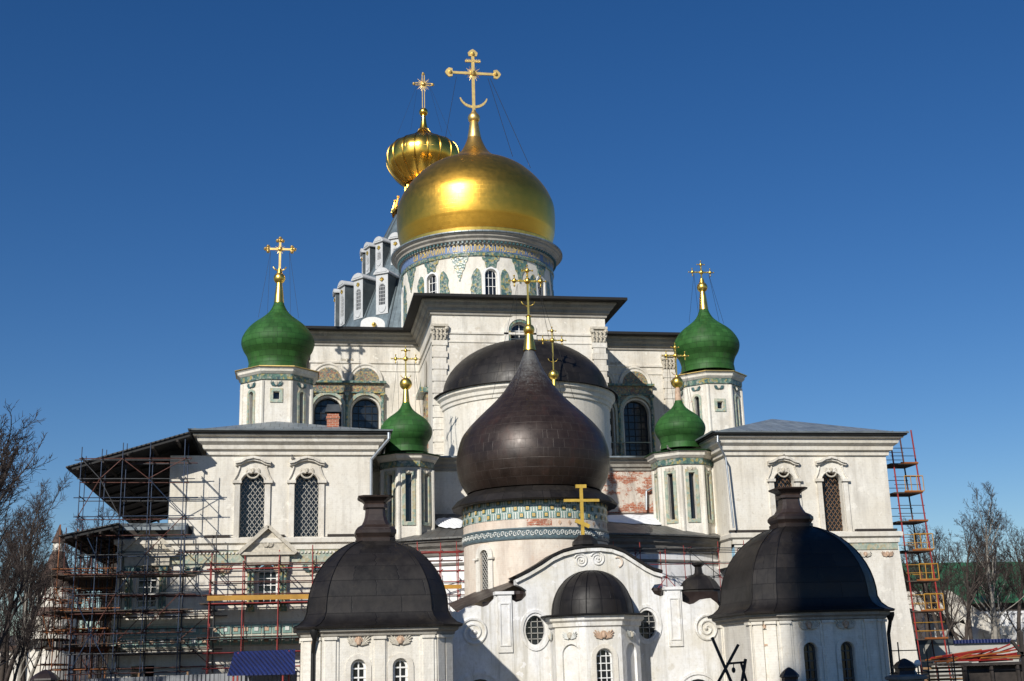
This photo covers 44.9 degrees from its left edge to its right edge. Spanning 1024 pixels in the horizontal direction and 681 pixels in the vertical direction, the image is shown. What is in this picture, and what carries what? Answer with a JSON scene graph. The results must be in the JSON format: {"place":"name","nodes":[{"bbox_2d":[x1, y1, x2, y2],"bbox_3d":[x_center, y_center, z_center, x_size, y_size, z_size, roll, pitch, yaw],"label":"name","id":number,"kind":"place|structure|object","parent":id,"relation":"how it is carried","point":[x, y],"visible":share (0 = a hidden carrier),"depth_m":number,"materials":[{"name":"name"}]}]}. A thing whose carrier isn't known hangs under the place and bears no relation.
{"place":"outdoors","nodes":[
{"label":"outdoors","id":0,"kind":"place"},
{"bbox_2d":[0,646,28,680],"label":"fortress wall","id":1,"kind":"structure","parent":0,"point":[11,676],"depth_m":139.05,"materials":[{"name":"white paint"}]},
{"bbox_2d":[29,669,59,680],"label":"gate pillar","id":2,"kind":"structure","parent":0,"point":[45,675],"depth_m":40.28,"materials":[{"name":"stone"}]},
{"bbox_2d":[27,525,78,680],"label":"fortress tower","id":3,"kind":"structure","parent":0,"point":[56,545],"depth_m":137.83,"materials":[{"name":"white paint"}]},
{"bbox_2d":[293,495,462,680],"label":"domed pavilion","id":4,"kind":"structure","parent":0,"point":[377,609],"depth_m":51.67,"materials":[{"name":"black metal"}]},
{"bbox_2d":[9,610,925,680],"bbox_3d":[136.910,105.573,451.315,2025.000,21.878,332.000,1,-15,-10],"label":"hills","id":5,"kind":"structure","parent":0,"point":[913,625],"depth_m":293.92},
{"bbox_2d":[0,0,1023,634],"label":"sky","id":6,"kind":"structure","parent":0,"point":[847,175],"materials":[{"name":"blue"}]},
{"bbox_2d":[780,667,799,680],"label":"gate pillar","id":7,"kind":"structure","parent":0,"point":[788,674],"depth_m":44.49,"materials":[{"name":"stone"}]},
{"bbox_2d":[707,487,894,680],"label":"domed pavilion","id":8,"kind":"structure","parent":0,"point":[799,594],"depth_m":55.13,"materials":[{"name":"black metal"}]},
{"bbox_2d":[885,658,927,680],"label":"gate pillar","id":9,"kind":"structure","parent":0,"point":[905,669],"depth_m":45.17,"materials":[{"name":"stone"}]},
{"bbox_2d":[902,562,1023,641],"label":"monastery building","id":10,"kind":"structure","parent":0,"point":[978,633],"depth_m":133.12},
{"bbox_3d":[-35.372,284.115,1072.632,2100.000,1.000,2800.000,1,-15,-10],"label":"ground","id":11,"kind":"structure","parent":0,"visible":0},
{"bbox_2d":[0,539,46,665],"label":"bare tree","id":12,"kind":"object","parent":11,"relation":"on","point":[16,572],"visible":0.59,"depth_m":66.17,"materials":[{"name":"brown plant"}]},
{"bbox_2d":[0,589,47,680],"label":"bare tree","id":13,"kind":"object","parent":11,"relation":"on","point":[26,638],"visible":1,"depth_m":57.21,"materials":[{"name":"brown plant"}]},
{"bbox_2d":[0,400,55,532],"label":"bare tree","id":14,"kind":"object","parent":11,"relation":"on","point":[9,457],"visible":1,"depth_m":58.36,"materials":[{"name":"brown plant"}]},
{"bbox_2d":[0,443,55,647],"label":"bare tree","id":15,"kind":"object","parent":11,"relation":"on","point":[3,633],"visible":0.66,"depth_m":62.27,"materials":[{"name":"brown plant"}]},
{"bbox_2d":[0,497,60,680],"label":"bare tree","id":16,"kind":"object","parent":11,"relation":"on","point":[3,666],"visible":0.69,"depth_m":79.08,"materials":[{"name":"brown plant"}]},
{"bbox_2d":[0,472,72,680],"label":"bare tree","id":17,"kind":"object","parent":11,"relation":"on","point":[32,532],"visible":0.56,"depth_m":89.14,"materials":[{"name":"brown plant"}]},
{"bbox_2d":[0,504,78,680],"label":"bare tree","id":18,"kind":"object","parent":11,"relation":"on","point":[9,668],"visible":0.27,"depth_m":101.12,"materials":[{"name":"brown plant"}]},
{"bbox_2d":[0,505,83,609],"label":"bare tree","id":19,"kind":"object","parent":11,"relation":"on","point":[26,542],"visible":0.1,"depth_m":172.75,"materials":[{"name":"brown plant"}]},
{"bbox_2d":[4,537,80,680],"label":"bare tree","id":20,"kind":"object","parent":11,"relation":"on","point":[36,622],"visible":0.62,"depth_m":71.74,"materials":[{"name":"brown plant"}]},
{"bbox_2d":[33,582,81,680],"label":"scaffold","id":21,"kind":"object","parent":11,"relation":"on","point":[47,639],"visible":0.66,"depth_m":70.13,"materials":[{"name":"brown metal"}]},
{"bbox_2d":[44,524,136,680],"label":"scaffold","id":22,"kind":"object","parent":11,"relation":"on","point":[107,584],"visible":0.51,"depth_m":68.46,"materials":[{"name":"brown metal"}]},
{"bbox_2d":[58,522,133,566],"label":"temporary roof","id":23,"kind":"structure","parent":22,"relation":"on","point":[71,538],"depth_m":68.42,"materials":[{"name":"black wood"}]},
{"bbox_2d":[67,506,120,680],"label":"bare tree","id":24,"kind":"object","parent":11,"relation":"on","point":[84,565],"visible":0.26,"depth_m":164.82,"materials":[{"name":"brown plant"}]},
{"bbox_2d":[75,508,126,625],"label":"bare tree","id":25,"kind":"object","parent":11,"relation":"on","point":[100,567],"depth_m":179.20,"materials":[{"name":"brown plant"}]},
{"bbox_2d":[62,439,197,680],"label":"scaffold","id":26,"kind":"object","parent":11,"relation":"on","point":[142,611],"visible":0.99,"depth_m":66.51,"materials":[{"name":"grey metal"}]},
{"bbox_2d":[66,431,199,522],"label":"temporary roof","id":27,"kind":"structure","parent":26,"relation":"on","point":[168,447],"depth_m":74.87,"materials":[{"name":"black wood"}]},
{"bbox_2d":[107,531,227,677],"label":"scaffold","id":28,"kind":"object","parent":11,"relation":"on","point":[182,638],"visible":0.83,"depth_m":67.33,"materials":[{"name":"grey metal"}]},
{"bbox_2d":[88,671,296,680],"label":"sheet fence","id":29,"kind":"object","parent":11,"relation":"on","point":[214,677],"visible":0.67,"depth_m":63.04,"materials":[{"name":"grey metal"}]},
{"bbox_2d":[196,545,323,673],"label":"scaffold","id":30,"kind":"object","parent":11,"relation":"on","point":[255,596],"visible":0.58,"depth_m":67.48,"materials":[{"name":"red metal"}]},
{"bbox_2d":[227,649,294,680],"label":"canopy","id":31,"kind":"object","parent":11,"relation":"on","point":[270,662],"visible":1,"depth_m":62.30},
{"bbox_2d":[417,541,464,611],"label":"scaffold","id":32,"kind":"object","parent":11,"relation":"on","point":[458,581],"visible":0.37,"depth_m":69.14,"materials":[{"name":"metal"}]},
{"bbox_2d":[0,546,1003,680],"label":"wood","id":33,"kind":"object","parent":11,"relation":"on","point":[80,640],"visible":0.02,"depth_m":290.55,"materials":[{"name":"brown plant"}]},
{"bbox_2d":[97,49,920,680],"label":"cathedral","id":34,"kind":"structure","parent":11,"relation":"on","point":[387,381],"depth_m":79.96,"materials":[{"name":"white paint"}]},
{"bbox_2d":[136,567,156,607],"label":"window","id":35,"kind":"structure","parent":34,"relation":"in","point":[152,582],"depth_m":68.75,"materials":[{"name":"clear glass"}]},
{"bbox_2d":[239,474,264,536],"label":"window","id":36,"kind":"structure","parent":34,"relation":"in","point":[252,490],"depth_m":70.96,"materials":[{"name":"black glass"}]},
{"bbox_2d":[257,565,276,601],"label":"window","id":37,"kind":"structure","parent":34,"relation":"in","point":[262,575],"depth_m":69.91,"materials":[{"name":"white glass"}]},
{"bbox_2d":[294,474,318,536],"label":"window","id":38,"kind":"structure","parent":34,"relation":"in","point":[306,490],"depth_m":71.45,"materials":[{"name":"black glass"}]},
{"bbox_2d":[314,399,340,426],"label":"window","id":39,"kind":"structure","parent":34,"relation":"in","point":[319,411],"depth_m":92.19,"materials":[{"name":"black glass"}]},
{"bbox_2d":[352,399,378,428],"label":"window","id":40,"kind":"structure","parent":34,"relation":"in","point":[365,414],"depth_m":92.67,"materials":[{"name":"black glass"}]},
{"bbox_2d":[435,517,462,527],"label":"snow patch","id":41,"kind":"object","parent":34,"relation":"on","point":[450,522],"visible":0.91,"depth_m":75.21,"materials":[{"name":"white snow"}]},
{"bbox_2d":[511,324,524,339],"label":"window","id":42,"kind":"structure","parent":34,"relation":"in","point":[517,327],"depth_m":86.71,"materials":[{"name":"white glass"}]},
{"bbox_2d":[610,411,612,455],"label":"window","id":43,"kind":"structure","parent":34,"relation":"in","point":[610,411],"depth_m":95.49,"materials":[{"name":"black glass"}]},
{"bbox_2d":[607,514,660,524],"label":"snow patch","id":44,"kind":"object","parent":34,"relation":"on","point":[639,519],"visible":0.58,"depth_m":77.43,"materials":[{"name":"white snow"}]},
{"bbox_2d":[624,401,648,455],"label":"window","id":45,"kind":"structure","parent":34,"relation":"in","point":[635,414],"depth_m":95.94,"materials":[{"name":"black glass"}]},
{"bbox_2d":[774,473,791,509],"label":"window","id":46,"kind":"structure","parent":34,"relation":"in","point":[780,481],"depth_m":76.68,"materials":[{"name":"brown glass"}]},
{"bbox_2d":[822,473,842,530],"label":"window","id":47,"kind":"structure","parent":34,"relation":"in","point":[830,486],"depth_m":76.86,"materials":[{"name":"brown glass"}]},
{"bbox_2d":[448,265,720,680],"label":"church","id":48,"kind":"structure","parent":11,"relation":"on","point":[557,587],"depth_m":63.05,"materials":[{"name":"white paint"}]},
{"bbox_2d":[520,610,549,650],"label":"oval window","id":49,"kind":"structure","parent":48,"relation":"in","point":[534,626],"depth_m":61.62,"materials":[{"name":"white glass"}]},
{"bbox_2d":[635,604,661,644],"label":"oval window","id":50,"kind":"structure","parent":48,"relation":"in","point":[647,627],"depth_m":62.63,"materials":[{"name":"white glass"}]},
{"bbox_2d":[613,540,743,589],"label":"scaffold","id":51,"kind":"object","parent":11,"relation":"on","point":[690,549],"visible":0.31,"depth_m":71.84,"materials":[{"name":"red metal"}]},
{"bbox_2d":[711,637,747,680],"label":"trestle","id":52,"kind":"object","parent":11,"relation":"on","point":[742,665],"visible":1,"depth_m":40.40,"materials":[{"name":"black metal"}]},
{"bbox_2d":[914,660,920,673],"bbox_3d":[15.654,13.613,47.392,0.247,2.710,0.253,1,-15,-10],"label":"globe lamp","id":53,"kind":"object","parent":11,"relation":"on","point":[917,663],"visible":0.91,"depth_m":47.61,"materials":[{"name":"white glass"}]},
{"bbox_2d":[887,430,951,680],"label":"scaffold tower","id":54,"kind":"structure","parent":11,"relation":"on","point":[908,493],"depth_m":77.95,"materials":[{"name":"red metal"}]},
{"bbox_2d":[901,532,955,638],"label":"bare tree","id":55,"kind":"object","parent":11,"relation":"on","point":[926,624],"visible":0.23,"depth_m":121.82,"materials":[{"name":"brown plant"}]},
{"bbox_2d":[903,523,973,636],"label":"bare tree","id":56,"kind":"object","parent":11,"relation":"on","point":[929,601],"visible":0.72,"depth_m":103.59,"materials":[{"name":"brown plant"}]},
{"bbox_2d":[903,517,983,639],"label":"bare tree","id":57,"kind":"object","parent":11,"relation":"on","point":[944,576],"visible":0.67,"depth_m":108.49,"materials":[{"name":"brown plant"}]},
{"bbox_2d":[921,659,971,680],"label":"plank stack","id":58,"kind":"object","parent":11,"relation":"on","point":[945,675],"visible":0.5,"depth_m":73.41,"materials":[{"name":"beige wood"}]},
{"bbox_2d":[900,508,1007,639],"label":"bare tree","id":59,"kind":"object","parent":11,"relation":"on","point":[969,626],"visible":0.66,"depth_m":105.82,"materials":[{"name":"grey plant"}]},
{"bbox_2d":[889,642,1021,680],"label":"iron fence","id":60,"kind":"object","parent":11,"relation":"on","point":[928,672],"visible":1,"depth_m":45.72,"materials":[{"name":"metal"}]},
{"bbox_2d":[907,591,1013,648],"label":"outbuilding","id":61,"kind":"structure","parent":11,"relation":"on","point":[977,622],"depth_m":129.74,"materials":[{"name":"white paint"}]},
{"bbox_2d":[934,541,990,639],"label":"bare tree","id":62,"kind":"object","parent":11,"relation":"on","point":[966,627],"visible":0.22,"depth_m":126.46,"materials":[{"name":"brown plant"}]},
{"bbox_2d":[915,639,1019,680],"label":"site cabin","id":63,"kind":"object","parent":11,"relation":"on","point":[955,646],"visible":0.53,"depth_m":78.58,"materials":[{"name":"metal"}]},
{"bbox_2d":[937,661,1023,680],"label":"timber rack","id":64,"kind":"object","parent":11,"relation":"on","point":[1007,675],"visible":1,"depth_m":69.55,"materials":[{"name":"brown wood"}]},
{"bbox_2d":[946,649,981,662],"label":"pipe","id":65,"kind":"object","parent":64,"relation":"on","point":[961,657],"visible":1,"depth_m":69.28,"materials":[{"name":"red metal"}]},
{"bbox_2d":[942,649,993,656],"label":"pipe","id":66,"kind":"object","parent":65,"relation":"on","point":[968,652],"visible":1,"depth_m":69.34,"materials":[{"name":"red metal"}]},
{"bbox_2d":[959,654,1005,658],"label":"pipe","id":67,"kind":"object","parent":65,"relation":"on","point":[987,656],"visible":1,"depth_m":69.67,"materials":[{"name":"orange metal"}]},
{"bbox_2d":[961,650,1010,658],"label":"pipe","id":68,"kind":"object","parent":65,"relation":"on","point":[985,654],"visible":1,"depth_m":69.45,"materials":[{"name":"red metal"}]},
{"bbox_2d":[956,658,1008,661],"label":"pipe","id":69,"kind":"object","parent":64,"relation":"on","point":[982,660],"visible":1,"depth_m":69.51,"materials":[{"name":"red metal"}]},
{"bbox_2d":[969,644,1009,661],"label":"pipe","id":70,"kind":"object","parent":64,"relation":"on","point":[994,650],"visible":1,"depth_m":69.72,"materials":[{"name":"metal"}]},
{"bbox_2d":[979,659,1012,662],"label":"pipe","id":71,"kind":"object","parent":64,"relation":"on","point":[996,660],"visible":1,"depth_m":70.33,"materials":[{"name":"metal"}]},
{"bbox_2d":[980,655,1020,658],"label":"pipe","id":72,"kind":"object","parent":64,"relation":"on","point":[1000,656],"visible":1,"depth_m":69.65,"materials":[{"name":"orange metal"}]},
{"bbox_2d":[940,482,1023,638],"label":"bare tree","id":73,"kind":"object","parent":11,"relation":"on","point":[990,592],"visible":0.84,"depth_m":111.98,"materials":[{"name":"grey plant"}]},
{"bbox_2d":[947,518,1020,638],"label":"bare tree","id":74,"kind":"object","parent":11,"relation":"on","point":[1000,604],"visible":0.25,"depth_m":123.64,"materials":[{"name":"brown plant"}]},
{"bbox_2d":[980,518,1023,661],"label":"bare tree","id":75,"kind":"object","parent":11,"relation":"on","point":[1018,629],"visible":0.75,"depth_m":115.19,"materials":[{"name":"brown plant"}]},
{"bbox_2d":[990,529,1023,603],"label":"bare tree","id":76,"kind":"object","parent":11,"relation":"on","point":[1016,545],"visible":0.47,"depth_m":121.62,"materials":[{"name":"brown plant"}]},
{"bbox_2d":[1010,632,1023,679],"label":"timber stand","id":77,"kind":"object","parent":11,"relation":"on","point":[1020,649],"visible":1,"depth_m":42.10,"materials":[{"name":"brown wood"}]},
{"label":"pipe","id":78,"kind":"object","parent":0,"visible":0},
{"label":"pipe","id":79,"kind":"object","parent":78,"relation":"on","visible":0},
{"bbox_2d":[925,657,957,660],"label":"pipe","id":80,"kind":"object","parent":79,"relation":"on","point":[941,658],"visible":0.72,"depth_m":70.33,"materials":[{"name":"orange metal"}]},
{"bbox_2d":[931,653,968,658],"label":"pipe","id":81,"kind":"object","parent":80,"relation":"on","point":[950,656],"visible":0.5,"depth_m":70.31,"materials":[{"name":"red metal"}]}
]}

